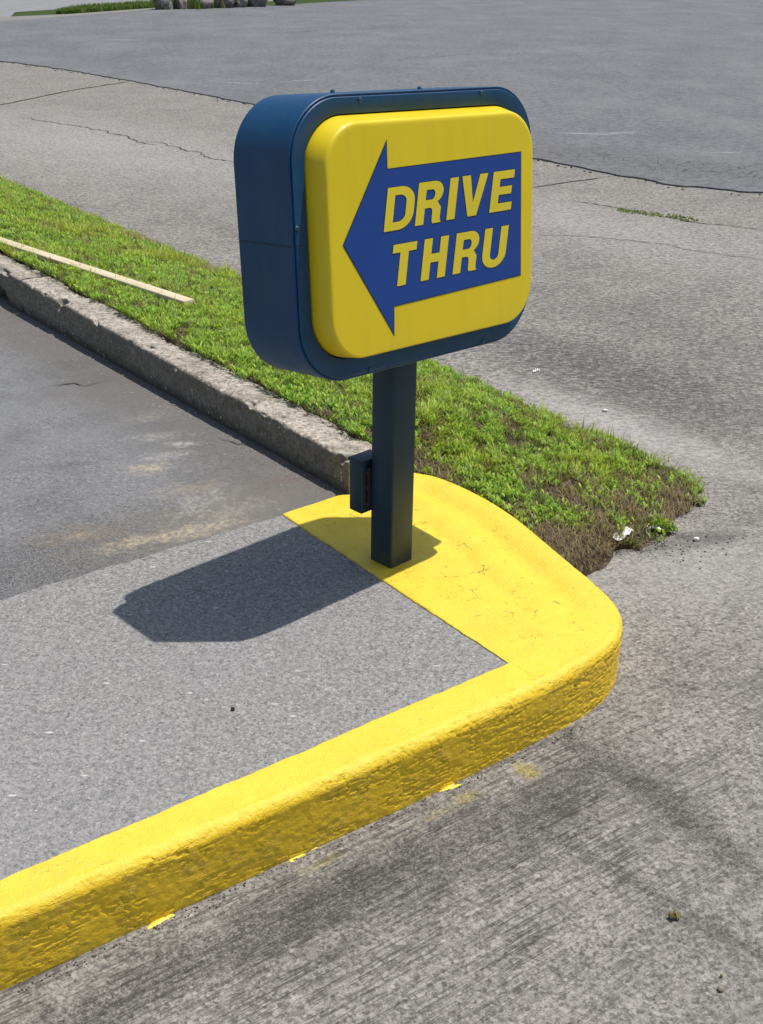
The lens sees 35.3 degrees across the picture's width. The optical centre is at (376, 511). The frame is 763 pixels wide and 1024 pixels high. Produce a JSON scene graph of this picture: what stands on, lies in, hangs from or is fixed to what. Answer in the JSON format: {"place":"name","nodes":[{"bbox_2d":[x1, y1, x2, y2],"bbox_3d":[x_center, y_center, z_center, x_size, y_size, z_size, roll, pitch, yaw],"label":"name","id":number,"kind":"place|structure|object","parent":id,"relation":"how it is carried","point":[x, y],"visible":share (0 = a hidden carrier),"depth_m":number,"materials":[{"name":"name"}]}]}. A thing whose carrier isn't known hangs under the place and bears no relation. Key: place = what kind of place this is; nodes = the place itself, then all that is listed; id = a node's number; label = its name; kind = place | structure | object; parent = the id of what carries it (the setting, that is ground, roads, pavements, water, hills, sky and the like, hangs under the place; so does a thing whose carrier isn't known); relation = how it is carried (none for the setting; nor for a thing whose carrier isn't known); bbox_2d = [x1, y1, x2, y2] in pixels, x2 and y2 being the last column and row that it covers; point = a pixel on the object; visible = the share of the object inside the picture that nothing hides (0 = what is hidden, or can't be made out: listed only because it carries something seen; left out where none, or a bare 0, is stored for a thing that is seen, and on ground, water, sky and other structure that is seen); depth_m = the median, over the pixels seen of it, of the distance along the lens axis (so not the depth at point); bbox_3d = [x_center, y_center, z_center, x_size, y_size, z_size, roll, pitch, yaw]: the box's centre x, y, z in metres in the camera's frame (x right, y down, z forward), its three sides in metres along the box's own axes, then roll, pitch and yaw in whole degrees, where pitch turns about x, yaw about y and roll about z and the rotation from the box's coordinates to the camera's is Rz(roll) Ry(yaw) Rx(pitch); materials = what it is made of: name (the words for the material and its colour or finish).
{"place":"outdoors","nodes":[
{"label":"outdoors","id":0,"kind":"place"},
{"bbox_2d":[0,0,148,16],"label":"road","id":1,"kind":"structure","parent":0,"point":[8,8],"depth_m":32.43,"materials":[{"name":"grey asphalt"}]},
{"bbox_2d":[55,0,154,13],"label":"verge grass","id":2,"kind":"structure","parent":0,"point":[106,6],"depth_m":30.10,"materials":[{"name":"green plant"}]},
{"bbox_2d":[0,0,272,20],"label":"curb","id":3,"kind":"object","parent":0,"point":[25,17],"visible":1,"depth_m":27.69,"materials":[{"name":"concrete"}]},
{"bbox_2d":[0,296,346,599],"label":"drive thru lane","id":4,"kind":"structure","parent":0,"point":[105,473],"depth_m":3.64,"materials":[{"name":"grey asphalt"}]},
{"bbox_2d":[0,252,47,312],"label":"concrete curb","id":5,"kind":"structure","parent":4,"relation":"on","point":[13,274],"depth_m":5.23,"materials":[{"name":"grey concrete"}]},
{"bbox_2d":[0,302,333,493],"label":"gutter grit","id":6,"kind":"object","parent":4,"relation":"on","point":[167,395],"visible":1,"depth_m":4.24,"materials":[{"name":"grey gravel"}]},
{"bbox_2d":[21,276,371,494],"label":"concrete curb","id":7,"kind":"structure","parent":4,"relation":"on","point":[316,446],"depth_m":4.09,"materials":[{"name":"grey concrete"}]},
{"bbox_2d":[0,516,506,879],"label":"concrete slab","id":8,"kind":"structure","parent":4,"relation":"on","point":[125,687],"depth_m":2.63,"materials":[{"name":"grey concrete"}]},
{"bbox_2d":[12,0,355,15],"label":"field","id":9,"kind":"structure","parent":0,"point":[40,12],"depth_m":29.78,"materials":[{"name":"green plant"}]},
{"bbox_2d":[172,0,250,8],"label":"rock weeds","id":10,"kind":"object","parent":9,"relation":"on","point":[192,4],"visible":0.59,"depth_m":30.58,"materials":[{"name":"green plant"}]},
{"bbox_2d":[0,62,762,1023],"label":"driveway","id":11,"kind":"structure","parent":0,"point":[426,910],"depth_m":2.59,"materials":[{"name":"concrete"}]},
{"bbox_2d":[0,81,127,104],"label":"apron joint","id":12,"kind":"object","parent":11,"relation":"on","point":[59,92],"visible":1,"depth_m":13.75,"materials":[{"name":"black asphalt"}]},
{"bbox_2d":[31,118,146,143],"bbox_3d":[-2.634,-3.542,11.111,0.176,0.001,2.328,-21,32,-37],"label":"apron crack","id":13,"kind":"object","parent":11,"relation":"on","point":[98,129],"visible":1,"depth_m":11.05,"materials":[{"name":"black"}]},
{"bbox_2d":[147,914,174,928],"bbox_3d":[-0.391,0.737,2.169,0.057,0.002,0.018,-18,31,-33],"label":"paint drip","id":14,"kind":"object","parent":11,"relation":"on","point":[156,922],"visible":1,"depth_m":2.17},
{"bbox_2d":[161,142,228,160],"bbox_3d":[-1.262,-2.847,9.670,0.204,0.001,2.498,-18,31,-33],"label":"apron crack","id":15,"kind":"object","parent":11,"relation":"on","point":[194,151],"visible":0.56,"depth_m":10.01,"materials":[{"name":"black"}]},
{"bbox_2d":[288,847,317,861],"bbox_3d":[-0.141,0.660,2.331,0.076,0.002,0.018,-20,32,-36],"label":"paint drip","id":16,"kind":"object","parent":11,"relation":"on","point":[293,858],"visible":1,"depth_m":2.32},
{"bbox_2d":[18,723,593,992],"bbox_3d":[-0.049,0.645,2.365,1.348,0.010,0.033,-17,30,-32],"label":"curb foot grit","id":17,"kind":"object","parent":11,"relation":"on","point":[197,907],"visible":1,"depth_m":2.25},
{"bbox_2d":[0,61,760,195],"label":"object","id":18,"kind":"object","parent":11,"relation":"on","point":[537,160],"visible":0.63,"depth_m":9.67,"materials":[{"name":"grey asphalt"}]},
{"bbox_2d":[440,784,460,791],"bbox_3d":[0.154,0.576,2.507,0.057,0.002,0.014,-16,30,-31],"label":"paint drip","id":19,"kind":"object","parent":11,"relation":"on","point":[452,786],"visible":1,"depth_m":2.51},
{"bbox_2d":[535,177,600,186],"bbox_3d":[1.389,-2.424,8.817,0.802,0.001,0.037,-17,30,-32],"label":"apron joint","id":20,"kind":"object","parent":11,"relation":"on","point":[568,181],"visible":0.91,"depth_m":8.85,"materials":[{"name":"black"}]},
{"bbox_2d":[534,233,762,259],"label":"apron crack","id":21,"kind":"object","parent":11,"relation":"on","point":[661,243],"visible":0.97,"depth_m":7.04,"materials":[{"name":"black"}]},
{"bbox_2d":[611,206,702,221],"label":"grass","id":22,"kind":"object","parent":11,"relation":"on","point":[644,212],"visible":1,"depth_m":7.80,"materials":[{"name":"green plant"}]},
{"bbox_2d":[578,201,762,229],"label":"apron crack","id":23,"kind":"object","parent":11,"relation":"on","point":[671,217],"visible":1,"depth_m":7.66,"materials":[{"name":"black asphalt"}]},
{"bbox_2d":[668,909,680,919],"bbox_3d":[0.540,0.730,2.169,0.025,0.016,0.018,0,25,0],"label":"curled leaf","id":24,"kind":"object","parent":11,"relation":"on","point":[674,914],"visible":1,"depth_m":2.17,"materials":[{"name":"brown plant"}]},
{"bbox_2d":[614,532,743,568],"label":"tip soil crumbs","id":25,"kind":"object","parent":11,"relation":"on","point":[680,549],"visible":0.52,"depth_m":3.51,"materials":[{"name":"brown soil"}]},
{"bbox_2d":[717,986,723,991],"bbox_3d":[0.582,0.805,2.023,0.012,0.010,0.010,0,25,0],"label":"pebble","id":26,"kind":"object","parent":11,"relation":"on","point":[720,988],"visible":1,"depth_m":2.02,"materials":[{"name":"grey stone"}]},
{"bbox_2d":[0,0,762,192],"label":"parking lot","id":27,"kind":"structure","parent":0,"point":[682,106],"depth_m":17.76,"materials":[{"name":"grey asphalt"}]},
{"bbox_2d":[153,0,172,9],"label":"rock","id":28,"kind":"object","parent":27,"relation":"on","point":[163,4],"visible":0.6,"depth_m":30.18,"materials":[{"name":"grey stone"}]},
{"bbox_2d":[174,0,187,8],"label":"rock","id":29,"kind":"object","parent":27,"relation":"on","point":[181,4],"visible":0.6,"depth_m":30.38,"materials":[{"name":"grey stone"}]},
{"bbox_2d":[196,0,213,8],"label":"rock","id":30,"kind":"object","parent":27,"relation":"on","point":[208,3],"visible":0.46,"depth_m":30.69,"materials":[{"name":"grey stone"}]},
{"bbox_2d":[214,0,235,7],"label":"rock","id":31,"kind":"object","parent":27,"relation":"on","point":[228,3],"visible":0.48,"depth_m":31.04,"materials":[{"name":"grey stone"}]},
{"bbox_2d":[233,0,247,6],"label":"rock","id":32,"kind":"object","parent":27,"relation":"on","point":[241,3],"visible":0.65,"depth_m":31.38,"materials":[{"name":"grey stone"}]},
{"bbox_2d":[248,0,267,6],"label":"rock","id":33,"kind":"object","parent":27,"relation":"on","point":[258,3],"visible":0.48,"depth_m":31.68,"materials":[{"name":"grey stone"}]},
{"bbox_2d":[273,0,296,5],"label":"rock","id":34,"kind":"object","parent":27,"relation":"on","point":[285,2],"visible":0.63,"depth_m":32.43,"materials":[{"name":"grey stone"}]},
{"label":"ground","id":35,"kind":"structure","parent":0,"visible":0},
{"bbox_2d":[0,473,622,990],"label":"painted curb","id":36,"kind":"structure","parent":35,"relation":"on","point":[540,617],"depth_m":2.46,"materials":[{"name":"yellow paint"}]},
{"bbox_2d":[234,86,532,567],"bbox_3d":[0.041,-0.406,2.869,0.774,1.174,0.324,-22,34,-39],"label":"directional sign","id":37,"kind":"object","parent":36,"relation":"on","point":[385,237],"visible":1,"depth_m":2.59,"materials":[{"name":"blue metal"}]},
{"bbox_2d":[0,175,709,575],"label":"soil bank","id":38,"kind":"structure","parent":35,"relation":"on","point":[584,571],"depth_m":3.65,"materials":[{"name":"green plant"}]},
{"bbox_2d":[0,237,192,305],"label":"wooden board","id":39,"kind":"object","parent":38,"relation":"on","point":[152,290],"visible":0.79,"depth_m":5.18,"materials":[{"name":"brown wood"}]},
{"bbox_2d":[598,520,631,540],"bbox_3d":[0.693,0.052,3.510,0.122,0.033,0.073,6,26,11],"label":"paper scrap","id":40,"kind":"object","parent":38,"relation":"on","point":[626,530],"visible":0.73,"depth_m":3.50,"materials":[{"name":"white paper"}]}
]}

